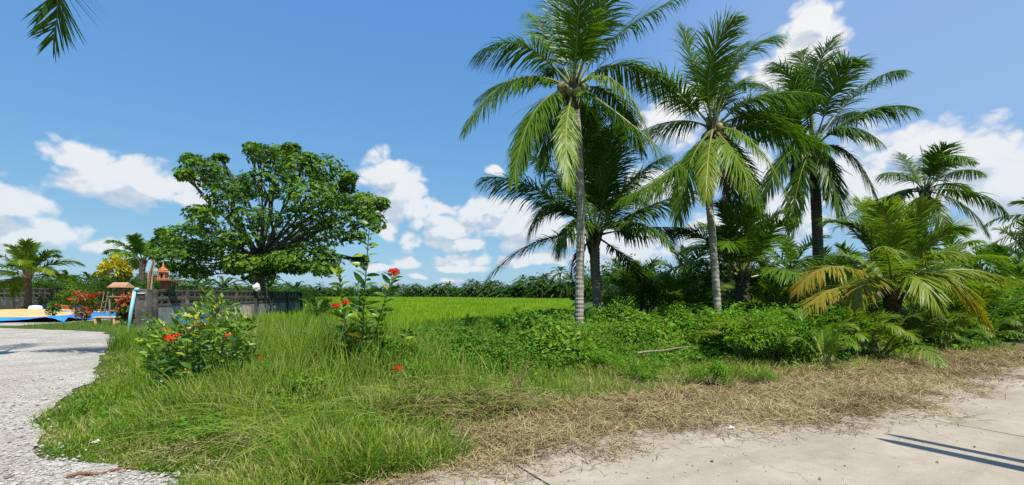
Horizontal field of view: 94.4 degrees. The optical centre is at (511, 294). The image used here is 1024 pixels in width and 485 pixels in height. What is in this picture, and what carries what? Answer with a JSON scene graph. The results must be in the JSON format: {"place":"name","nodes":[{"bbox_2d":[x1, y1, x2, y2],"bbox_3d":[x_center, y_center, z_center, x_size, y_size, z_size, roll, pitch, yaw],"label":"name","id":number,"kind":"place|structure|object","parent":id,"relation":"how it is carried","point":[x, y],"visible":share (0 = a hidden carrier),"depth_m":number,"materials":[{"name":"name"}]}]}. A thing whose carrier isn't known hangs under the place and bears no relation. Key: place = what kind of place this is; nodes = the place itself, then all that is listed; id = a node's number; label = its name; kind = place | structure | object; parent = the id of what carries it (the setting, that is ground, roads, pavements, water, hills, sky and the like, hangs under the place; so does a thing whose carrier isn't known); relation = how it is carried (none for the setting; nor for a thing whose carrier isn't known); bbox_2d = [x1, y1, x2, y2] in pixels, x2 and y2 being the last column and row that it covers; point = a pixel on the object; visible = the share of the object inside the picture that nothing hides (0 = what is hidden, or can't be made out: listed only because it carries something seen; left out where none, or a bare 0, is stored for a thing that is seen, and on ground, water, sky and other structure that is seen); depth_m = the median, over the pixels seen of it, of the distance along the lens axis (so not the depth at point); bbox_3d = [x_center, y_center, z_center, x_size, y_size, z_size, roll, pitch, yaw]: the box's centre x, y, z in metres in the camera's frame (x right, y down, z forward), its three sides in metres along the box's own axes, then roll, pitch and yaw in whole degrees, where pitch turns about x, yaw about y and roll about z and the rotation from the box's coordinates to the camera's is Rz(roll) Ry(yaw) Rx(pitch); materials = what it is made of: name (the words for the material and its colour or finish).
{"place":"outdoors","nodes":[
{"label":"outdoors","id":0,"kind":"place"},
{"bbox_2d":[0,318,112,325],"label":"yard","id":1,"kind":"structure","parent":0,"point":[25,322],"depth_m":27.66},
{"bbox_2d":[44,298,64,319],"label":"flowering shrub","id":2,"kind":"object","parent":1,"relation":"on","point":[51,306],"visible":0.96,"depth_m":28.84,"materials":[{"name":"green plant"}]},
{"bbox_2d":[0,312,115,321],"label":"tarpaulin","id":3,"kind":"object","parent":1,"relation":"on","point":[62,318],"visible":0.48,"depth_m":27.59,"materials":[{"name":"blue plastic"}]},
{"bbox_2d":[0,309,108,316],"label":"drying grain","id":4,"kind":"object","parent":3,"relation":"on","point":[22,313],"visible":0.39,"depth_m":36.17},
{"bbox_2d":[54,284,82,309],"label":"flowering shrub","id":5,"kind":"object","parent":1,"relation":"on","point":[63,297],"visible":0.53,"depth_m":41.83,"materials":[{"name":"green plant"}]},
{"bbox_2d":[69,290,114,311],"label":"flowering shrub","id":6,"kind":"object","parent":1,"relation":"on","point":[80,296],"visible":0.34,"depth_m":33.90,"materials":[{"name":"red plant"}]},
{"bbox_2d":[62,276,138,310],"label":"shrub","id":7,"kind":"object","parent":1,"relation":"on","point":[76,287],"visible":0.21,"depth_m":39.11,"materials":[{"name":"green plant"}]},
{"bbox_2d":[93,273,177,304],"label":"shrub","id":8,"kind":"object","parent":1,"relation":"on","point":[101,282],"visible":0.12,"depth_m":35.11,"materials":[{"name":"green plant"}]},
{"bbox_2d":[0,328,207,484],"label":"gravel driveway","id":9,"kind":"structure","parent":0,"point":[29,354],"depth_m":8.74,"materials":[{"name":"gravel"}]},
{"bbox_2d":[66,467,137,477],"bbox_3d":[-3.609,1.566,4.190,0.503,0.041,0.070,0,0,-26],"label":"stick","id":10,"kind":"object","parent":9,"relation":"on","point":[82,473],"visible":1,"depth_m":4.14,"materials":[{"name":"brown wood"}]},
{"bbox_2d":[0,293,1023,484],"bbox_3d":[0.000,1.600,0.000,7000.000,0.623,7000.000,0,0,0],"label":"ground","id":11,"kind":"structure","parent":0,"point":[1018,344],"depth_m":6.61,"materials":[{"name":"plant"}]},
{"bbox_2d":[7,273,69,296],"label":"shrub","id":12,"kind":"object","parent":11,"relation":"on","point":[37,274],"visible":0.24,"depth_m":54.45,"materials":[{"name":"green plant"}]},
{"bbox_2d":[0,238,85,308],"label":"coconut palm","id":13,"kind":"object","parent":11,"relation":"on","point":[26,261],"visible":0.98,"depth_m":45.83,"materials":[{"name":"green plant"}]},
{"bbox_2d":[0,288,113,309],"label":"block wall","id":14,"kind":"structure","parent":11,"relation":"on","point":[17,302],"depth_m":50.25,"materials":[{"name":"concrete"}]},
{"bbox_2d":[32,278,91,296],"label":"shrub","id":15,"kind":"object","parent":11,"relation":"on","point":[44,284],"visible":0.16,"depth_m":53.04,"materials":[{"name":"green plant"}]},
{"bbox_2d":[21,0,107,60],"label":"coconut palm","id":16,"kind":"object","parent":11,"relation":"on","point":[46,9],"visible":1,"depth_m":9.45,"materials":[{"name":"green plant"}]},
{"bbox_2d":[72,304,93,320],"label":"flowering shrub","id":17,"kind":"object","parent":11,"relation":"on","point":[80,312],"visible":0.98,"depth_m":27.83,"materials":[{"name":"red plant"}]},
{"bbox_2d":[71,288,100,311],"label":"flowering shrub","id":18,"kind":"object","parent":11,"relation":"on","point":[92,298],"visible":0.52,"depth_m":35.58,"materials":[{"name":"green plant"}]},
{"bbox_2d":[94,255,135,313],"bbox_3d":[-25.003,-0.488,29.945,2.671,4.176,2.337,0,0,0],"label":"croton","id":19,"kind":"object","parent":11,"relation":"on","point":[123,272],"visible":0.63,"depth_m":29.66,"materials":[{"name":"yellow plant"}]},
{"bbox_2d":[99,292,133,322],"bbox_3d":[-22.095,0.725,26.525,1.416,1.758,0.900,0,0,0],"label":"stand","id":20,"kind":"object","parent":11,"relation":"on","point":[110,310],"visible":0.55,"depth_m":26.23,"materials":[{"name":"brown wood"}]},
{"bbox_2d":[106,282,134,295],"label":"spirit house","id":21,"kind":"structure","parent":20,"relation":"on","point":[119,285],"depth_m":26.43,"materials":[{"name":"brown wood"}]},
{"bbox_2d":[114,287,140,322],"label":"flowering shrub","id":22,"kind":"object","parent":11,"relation":"on","point":[122,309],"visible":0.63,"depth_m":24.55,"materials":[{"name":"orange plant"}]},
{"bbox_2d":[127,287,139,327],"bbox_3d":[-15.452,0.672,19.343,0.430,1.907,0.176,0,0,-24],"label":"pipe","id":23,"kind":"object","parent":11,"relation":"on","point":[136,289],"visible":0.86,"depth_m":19.30,"materials":[{"name":"blue plastic"}]},
{"bbox_2d":[135,289,151,331],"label":"wall pillar","id":24,"kind":"structure","parent":11,"relation":"on","point":[143,301],"depth_m":19.45,"materials":[{"name":"concrete"}]},
{"bbox_2d":[101,232,193,283],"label":"coconut palm","id":25,"kind":"object","parent":11,"relation":"on","point":[138,245],"visible":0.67,"depth_m":37.53,"materials":[{"name":"green plant"}]},
{"bbox_2d":[147,259,154,289],"bbox_3d":[-15.313,0.097,20.133,0.394,3.206,0.235,0,0,0],"label":"post","id":26,"kind":"object","parent":11,"relation":"on","point":[150,273],"visible":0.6,"depth_m":20.07,"materials":[{"name":"brown wood"}]},
{"bbox_2d":[139,311,170,344],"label":"sapling","id":27,"kind":"object","parent":11,"relation":"on","point":[149,328],"visible":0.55,"depth_m":10.49,"materials":[{"name":"green plant"}]},
{"bbox_2d":[127,282,199,306],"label":"shrub","id":28,"kind":"object","parent":11,"relation":"on","point":[164,294],"visible":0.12,"depth_m":30.06,"materials":[{"name":"green plant"}]},
{"bbox_2d":[133,296,262,382],"bbox_3d":[-5.138,0.880,7.762,1.695,1.728,3.191,0,0,-39],"label":"flowering shrub","id":29,"kind":"object","parent":11,"relation":"on","point":[165,360],"visible":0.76,"depth_m":7.10,"materials":[{"name":"green plant"}]},
{"bbox_2d":[194,287,229,355],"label":"sapling","id":30,"kind":"object","parent":11,"relation":"on","point":[212,296],"visible":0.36,"depth_m":9.19,"materials":[{"name":"green plant"}]},
{"bbox_2d":[152,290,302,327],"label":"block wall","id":31,"kind":"structure","parent":11,"relation":"on","point":[160,312],"depth_m":24.75,"materials":[{"name":"concrete"}]},
{"bbox_2d":[153,280,185,289],"bbox_3d":[-14.860,-0.423,20.550,1.100,0.436,0.500,0,0,0],"label":"shelf","id":32,"kind":"object","parent":31,"relation":"on","point":[164,284],"visible":0.91,"depth_m":20.48,"materials":[{"name":"brown wood"}]},
{"bbox_2d":[209,276,246,290],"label":"distant palm","id":33,"kind":"object","parent":11,"relation":"on","point":[228,280],"visible":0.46,"depth_m":66.01,"materials":[{"name":"green plant"}]},
{"bbox_2d":[217,292,246,345],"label":"sapling","id":34,"kind":"object","parent":11,"relation":"on","point":[227,302],"visible":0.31,"depth_m":8.99,"materials":[{"name":"green plant"}]},
{"bbox_2d":[145,141,390,300],"bbox_3d":[-16.175,-4.078,31.465,17.200,11.630,11.019,0,0,0],"label":"broadleaf tree","id":35,"kind":"object","parent":11,"relation":"on","point":[283,255],"visible":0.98,"depth_m":28.98,"materials":[{"name":"green plant"}]},
{"bbox_2d":[298,297,348,317],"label":"shrub","id":36,"kind":"object","parent":11,"relation":"on","point":[315,303],"visible":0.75,"depth_m":24.78,"materials":[{"name":"plant"}]},
{"bbox_2d":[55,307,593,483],"bbox_3d":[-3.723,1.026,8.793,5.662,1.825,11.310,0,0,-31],"label":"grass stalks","id":37,"kind":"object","parent":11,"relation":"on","point":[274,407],"depth_m":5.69,"materials":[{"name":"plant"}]},
{"bbox_2d":[329,197,418,371],"bbox_3d":[-2.218,0.008,8.173,2.381,3.380,1.372,0,0,37],"label":"flowering shrub","id":38,"kind":"object","parent":11,"relation":"on","point":[341,312],"visible":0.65,"depth_m":8.32,"materials":[{"name":"green plant"}]},
{"bbox_2d":[257,296,589,336],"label":"rice plants","id":39,"kind":"object","parent":11,"relation":"on","point":[456,308],"visible":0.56,"depth_m":34.72,"materials":[{"name":"plant"}]},
{"bbox_2d":[507,352,532,401],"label":"dead stalks","id":40,"kind":"object","parent":11,"relation":"on","point":[516,385],"visible":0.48,"depth_m":6.62,"materials":[{"name":"plant"}]},
{"bbox_2d":[69,300,1023,447],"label":"creeping weeds","id":41,"kind":"object","parent":11,"relation":"on","point":[554,342],"visible":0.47,"depth_m":11.12,"materials":[{"name":"green plant"}]},
{"bbox_2d":[93,341,1023,484],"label":"mown hay","id":42,"kind":"object","parent":11,"relation":"on","point":[962,365],"visible":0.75,"depth_m":6.36},
{"bbox_2d":[459,0,698,325],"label":"coconut palm","id":43,"kind":"object","parent":11,"relation":"on","point":[568,96],"visible":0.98,"depth_m":13.42,"materials":[{"name":"green plant"}]},
{"bbox_2d":[475,96,699,315],"bbox_3d":[2.868,-2.776,17.050,8.448,9.035,7.160,0,0,0],"label":"coconut palm","id":44,"kind":"object","parent":11,"relation":"on","point":[599,203],"visible":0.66,"depth_m":16.18,"materials":[{"name":"green plant"}]},
{"bbox_2d":[588,350,625,372],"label":"weed clump","id":45,"kind":"object","parent":11,"relation":"on","point":[601,359],"visible":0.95,"depth_m":9.70,"materials":[{"name":"green plant"}]},
{"bbox_2d":[583,293,639,325],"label":"shrub","id":46,"kind":"object","parent":11,"relation":"on","point":[617,308],"visible":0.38,"depth_m":14.92,"materials":[{"name":"green plant"}]},
{"bbox_2d":[584,260,659,303],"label":"shrub","id":47,"kind":"object","parent":11,"relation":"on","point":[589,283],"visible":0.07,"depth_m":28.49,"materials":[{"name":"green plant"}]},
{"bbox_2d":[591,253,668,308],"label":"shrub","id":48,"kind":"object","parent":11,"relation":"on","point":[614,272],"visible":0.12,"depth_m":26.54,"materials":[{"name":"green plant"}]},
{"bbox_2d":[570,265,690,312],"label":"coconut palm","id":49,"kind":"object","parent":11,"relation":"on","point":[623,286],"visible":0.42,"depth_m":19.16,"materials":[{"name":"green plant"}]},
{"bbox_2d":[602,255,661,307],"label":"coconut palm","id":50,"kind":"object","parent":11,"relation":"on","point":[651,265],"visible":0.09,"depth_m":26.31,"materials":[{"name":"green plant"}]},
{"bbox_2d":[613,314,667,344],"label":"shrub","id":51,"kind":"object","parent":11,"relation":"on","point":[653,331],"visible":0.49,"depth_m":12.64,"materials":[{"name":"green plant"}]},
{"bbox_2d":[629,359,664,380],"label":"weed clump","id":52,"kind":"object","parent":11,"relation":"on","point":[642,369],"visible":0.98,"depth_m":8.95,"materials":[{"name":"green plant"}]},
{"bbox_2d":[647,300,687,317],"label":"shrub","id":53,"kind":"object","parent":11,"relation":"on","point":[661,312],"visible":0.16,"depth_m":15.21,"materials":[{"name":"green plant"}]},
{"bbox_2d":[612,270,727,315],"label":"coconut palm","id":54,"kind":"object","parent":11,"relation":"on","point":[677,290],"visible":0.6,"depth_m":17.61,"materials":[{"name":"green plant"}]},
{"bbox_2d":[662,303,706,324],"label":"shrub","id":55,"kind":"object","parent":11,"relation":"on","point":[677,312],"visible":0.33,"depth_m":13.79,"materials":[{"name":"green plant"}]},
{"bbox_2d":[659,306,722,327],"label":"shrub","id":56,"kind":"object","parent":11,"relation":"on","point":[702,311],"visible":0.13,"depth_m":14.01,"materials":[{"name":"green plant"}]},
{"bbox_2d":[646,243,736,300],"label":"coconut palm","id":57,"kind":"object","parent":11,"relation":"on","point":[680,260],"visible":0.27,"depth_m":23.55,"materials":[{"name":"green plant"}]},
{"bbox_2d":[674,317,717,341],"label":"shrub","id":58,"kind":"object","parent":11,"relation":"on","point":[695,324],"visible":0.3,"depth_m":13.21,"materials":[{"name":"green plant"}]},
{"bbox_2d":[678,257,735,299],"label":"coconut palm","id":59,"kind":"object","parent":11,"relation":"on","point":[704,269],"visible":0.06,"depth_m":23.94,"materials":[{"name":"green plant"}]},
{"bbox_2d":[687,358,734,387],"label":"weed clump","id":60,"kind":"object","parent":11,"relation":"on","point":[721,368],"visible":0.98,"depth_m":8.10,"materials":[{"name":"green plant"}]},
{"bbox_2d":[670,271,754,306],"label":"coconut palm","id":61,"kind":"object","parent":11,"relation":"on","point":[706,290],"visible":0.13,"depth_m":19.88,"materials":[{"name":"green plant"}]},
{"bbox_2d":[612,4,838,314],"bbox_3d":[6.500,-3.948,15.183,7.567,11.353,5.039,0,0,-28],"label":"coconut palm","id":62,"kind":"object","parent":11,"relation":"on","point":[722,145],"visible":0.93,"depth_m":14.55,"materials":[{"name":"green plant"}]},
{"bbox_2d":[680,311,782,353],"bbox_3d":[5.484,0.997,11.459,2.245,1.272,2.763,0,0,0],"label":"shrub","id":63,"kind":"object","parent":11,"relation":"on","point":[746,320],"visible":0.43,"depth_m":11.42,"materials":[{"name":"plant"}]},
{"bbox_2d":[713,303,773,318],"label":"shrub","id":64,"kind":"object","parent":11,"relation":"on","point":[725,313],"visible":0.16,"depth_m":14.10,"materials":[{"name":"green plant"}]},
{"bbox_2d":[687,315,801,356],"bbox_3d":[5.838,0.988,11.291,2.797,1.047,2.434,0,0,0],"label":"shrub","id":65,"kind":"object","parent":11,"relation":"on","point":[746,326],"visible":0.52,"depth_m":11.05,"materials":[{"name":"plant"}]},
{"bbox_2d":[649,197,870,311],"bbox_3d":[8.566,-0.929,17.899,7.318,5.350,7.338,0,0,-42],"label":"coconut palm","id":66,"kind":"object","parent":11,"relation":"on","point":[746,248],"visible":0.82,"depth_m":16.85,"materials":[{"name":"green plant"}]},
{"bbox_2d":[744,367,780,383],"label":"weed clump","id":67,"kind":"object","parent":11,"relation":"on","point":[768,375],"visible":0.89,"depth_m":8.45,"materials":[{"name":"green plant"}]},
{"bbox_2d":[703,271,829,312],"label":"coconut palm","id":68,"kind":"object","parent":11,"relation":"on","point":[763,283],"visible":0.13,"depth_m":18.55,"materials":[{"name":"green plant"}]},
{"bbox_2d":[732,312,805,360],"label":"shrub","id":69,"kind":"object","parent":11,"relation":"on","point":[786,322],"visible":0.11,"depth_m":11.05,"materials":[{"name":"green plant"}]},
{"bbox_2d":[720,314,825,365],"bbox_3d":[5.649,1.044,10.299,1.856,1.207,1.520,0,0,-21],"label":"shrub","id":70,"kind":"object","parent":11,"relation":"on","point":[760,345],"visible":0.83,"depth_m":10.24,"materials":[{"name":"green plant"}]},
{"bbox_2d":[731,276,841,314],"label":"coconut palm","id":71,"kind":"object","parent":11,"relation":"on","point":[781,295],"visible":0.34,"depth_m":15.19,"materials":[{"name":"green plant"}]},
{"bbox_2d":[751,234,839,270],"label":"coconut palm","id":72,"kind":"object","parent":11,"relation":"on","point":[791,250],"visible":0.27,"depth_m":25.46,"materials":[{"name":"green plant"}]},
{"bbox_2d":[746,304,851,360],"bbox_3d":[6.403,0.929,10.786,2.187,1.449,1.892,0,0,37],"label":"shrub","id":73,"kind":"object","parent":11,"relation":"on","point":[782,324],"visible":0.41,"depth_m":10.45,"materials":[{"name":"green plant"}]},
{"bbox_2d":[762,322,860,364],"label":"palm seedling","id":74,"kind":"object","parent":11,"relation":"on","point":[829,350],"visible":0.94,"depth_m":10.01,"materials":[{"name":"plant"}]},
{"bbox_2d":[778,322,844,366],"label":"shrub","id":75,"kind":"object","parent":11,"relation":"on","point":[810,339],"visible":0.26,"depth_m":10.37,"materials":[{"name":"plant"}]},
{"bbox_2d":[781,306,860,348],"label":"palm seedling","id":76,"kind":"object","parent":11,"relation":"on","point":[798,314],"visible":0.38,"depth_m":11.08,"materials":[{"name":"plant"}]},
{"bbox_2d":[783,299,860,351],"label":"shrub","id":77,"kind":"object","parent":11,"relation":"on","point":[833,309],"visible":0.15,"depth_m":11.73,"materials":[{"name":"green plant"}]},
{"bbox_2d":[731,30,922,281],"bbox_3d":[13.369,-4.919,20.398,8.490,13.350,5.660,0,0,0],"label":"coconut palm","id":78,"kind":"object","parent":11,"relation":"on","point":[825,171],"visible":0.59,"depth_m":19.22,"materials":[{"name":"green plant"}]},
{"bbox_2d":[803,317,881,351],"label":"palm seedling","id":79,"kind":"object","parent":11,"relation":"on","point":[858,335],"visible":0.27,"depth_m":11.03,"materials":[{"name":"plant"}]},
{"bbox_2d":[815,306,907,354],"bbox_3d":[8.304,0.890,11.605,2.344,1.248,2.556,0,0,0],"label":"palm seedling","id":80,"kind":"object","parent":11,"relation":"on","point":[863,316],"visible":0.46,"depth_m":11.28,"materials":[{"name":"plant"}]},
{"bbox_2d":[803,241,924,291],"bbox_3d":[17.000,-0.496,23.530,6.120,4.461,6.082,0,0,0],"label":"coconut palm","id":81,"kind":"object","parent":11,"relation":"on","point":[840,248],"visible":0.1,"depth_m":23.55,"materials":[{"name":"green plant"}]},
{"bbox_2d":[824,309,908,354],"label":"palm seedling","id":82,"kind":"object","parent":11,"relation":"on","point":[874,315],"visible":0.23,"depth_m":11.42,"materials":[{"name":"plant"}]},
{"bbox_2d":[814,265,923,320],"bbox_3d":[11.143,0.337,16.187,4.217,2.935,5.201,0,0,0],"label":"coconut palm","id":83,"kind":"object","parent":11,"relation":"on","point":[831,281],"visible":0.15,"depth_m":16.15,"materials":[{"name":"green plant"}]},
{"bbox_2d":[837,264,921,310],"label":"coconut palm","id":84,"kind":"object","parent":11,"relation":"on","point":[916,305],"visible":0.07,"depth_m":19.22,"materials":[{"name":"green plant"}]},
{"bbox_2d":[844,311,950,368],"bbox_3d":[8.692,1.041,11.110,2.262,1.411,2.981,0,0,0],"label":"palm seedling","id":85,"kind":"object","parent":11,"relation":"on","point":[892,337],"visible":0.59,"depth_m":11.10,"materials":[{"name":"plant"}]},
{"bbox_2d":[788,193,1022,342],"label":"coconut palm","id":86,"kind":"object","parent":11,"relation":"on","point":[904,254],"visible":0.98,"depth_m":13.08,"materials":[{"name":"green plant"}]},
{"bbox_2d":[869,302,950,348],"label":"palm seedling","id":87,"kind":"object","parent":11,"relation":"on","point":[929,325],"visible":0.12,"depth_m":13.31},
{"bbox_2d":[831,139,1012,245],"bbox_3d":[24.655,-3.727,27.701,9.659,10.933,6.704,0,0,0],"label":"coconut palm","id":88,"kind":"object","parent":11,"relation":"on","point":[937,163],"visible":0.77,"depth_m":26.32,"materials":[{"name":"green plant"}]},
{"bbox_2d":[887,307,961,344],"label":"palm seedling","id":89,"kind":"object","parent":11,"relation":"on","point":[907,322],"visible":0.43,"depth_m":13.02,"materials":[{"name":"plant"}]},
{"bbox_2d":[911,323,969,346],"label":"palm seedling","id":90,"kind":"object","parent":11,"relation":"on","point":[949,338],"visible":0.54,"depth_m":13.39,"materials":[{"name":"plant"}]},
{"bbox_2d":[919,313,989,344],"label":"palm seedling","id":91,"kind":"object","parent":11,"relation":"on","point":[948,322],"visible":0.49,"depth_m":13.84,"materials":[{"name":"plant"}]},
{"bbox_2d":[908,235,1022,285],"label":"coconut palm","id":92,"kind":"object","parent":11,"relation":"on","point":[979,251],"visible":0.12,"depth_m":23.41,"materials":[{"name":"green plant"}]},
{"bbox_2d":[944,308,989,330],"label":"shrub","id":93,"kind":"object","parent":11,"relation":"on","point":[954,315],"visible":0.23,"depth_m":14.97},
{"bbox_2d":[912,269,1023,321],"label":"coconut palm","id":94,"kind":"object","parent":11,"relation":"on","point":[986,292],"visible":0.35,"depth_m":16.30,"materials":[{"name":"green plant"}]},
{"bbox_2d":[913,242,1023,298],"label":"coconut palm","id":95,"kind":"object","parent":11,"relation":"on","point":[999,250],"visible":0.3,"depth_m":21.69,"materials":[{"name":"green plant"}]},
{"bbox_2d":[943,314,994,339],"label":"palm seedling","id":96,"kind":"object","parent":11,"relation":"on","point":[962,322],"visible":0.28,"depth_m":14.74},
{"bbox_2d":[942,300,1011,329],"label":"shrub","id":97,"kind":"object","parent":11,"relation":"on","point":[989,316],"visible":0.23,"depth_m":16.29,"materials":[{"name":"green plant"}]},
{"bbox_2d":[961,314,1023,341],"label":"palm seedling","id":98,"kind":"object","parent":11,"relation":"on","point":[994,321],"visible":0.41,"depth_m":14.52,"materials":[{"name":"plant"}]},
{"bbox_2d":[963,303,1022,327],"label":"shrub","id":99,"kind":"object","parent":11,"relation":"on","point":[991,318],"visible":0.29,"depth_m":15.47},
{"bbox_2d":[969,217,1023,266],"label":"coconut palm","id":100,"kind":"object","parent":11,"relation":"on","point":[1008,233],"visible":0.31,"depth_m":27.21,"materials":[{"name":"green plant"}]},
{"bbox_2d":[984,197,1023,269],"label":"coconut palm","id":101,"kind":"object","parent":11,"relation":"on","point":[1020,240],"visible":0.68,"depth_m":24.80,"materials":[{"name":"green plant"}]},
{"bbox_2d":[985,296,1023,330],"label":"shrub","id":102,"kind":"object","parent":11,"relation":"on","point":[1009,312],"visible":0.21,"depth_m":16.64,"materials":[{"name":"green plant"}]},
{"bbox_2d":[988,262,1023,339],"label":"coconut palm","id":103,"kind":"object","parent":11,"relation":"on","point":[1015,271],"visible":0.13,"depth_m":18.83,"materials":[{"name":"green plant"}]},
{"bbox_2d":[0,0,1023,294],"label":"sky","id":104,"kind":"structure","parent":0,"point":[92,137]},
{"bbox_2d":[367,361,1023,484],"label":"road","id":105,"kind":"structure","parent":0,"point":[995,456],"depth_m":4.64,"materials":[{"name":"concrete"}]},
{"bbox_2d":[358,364,1015,484],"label":"road grit","id":106,"kind":"object","parent":105,"relation":"on","point":[819,478],"visible":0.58,"depth_m":4.75,"materials":[{"name":"stone"}]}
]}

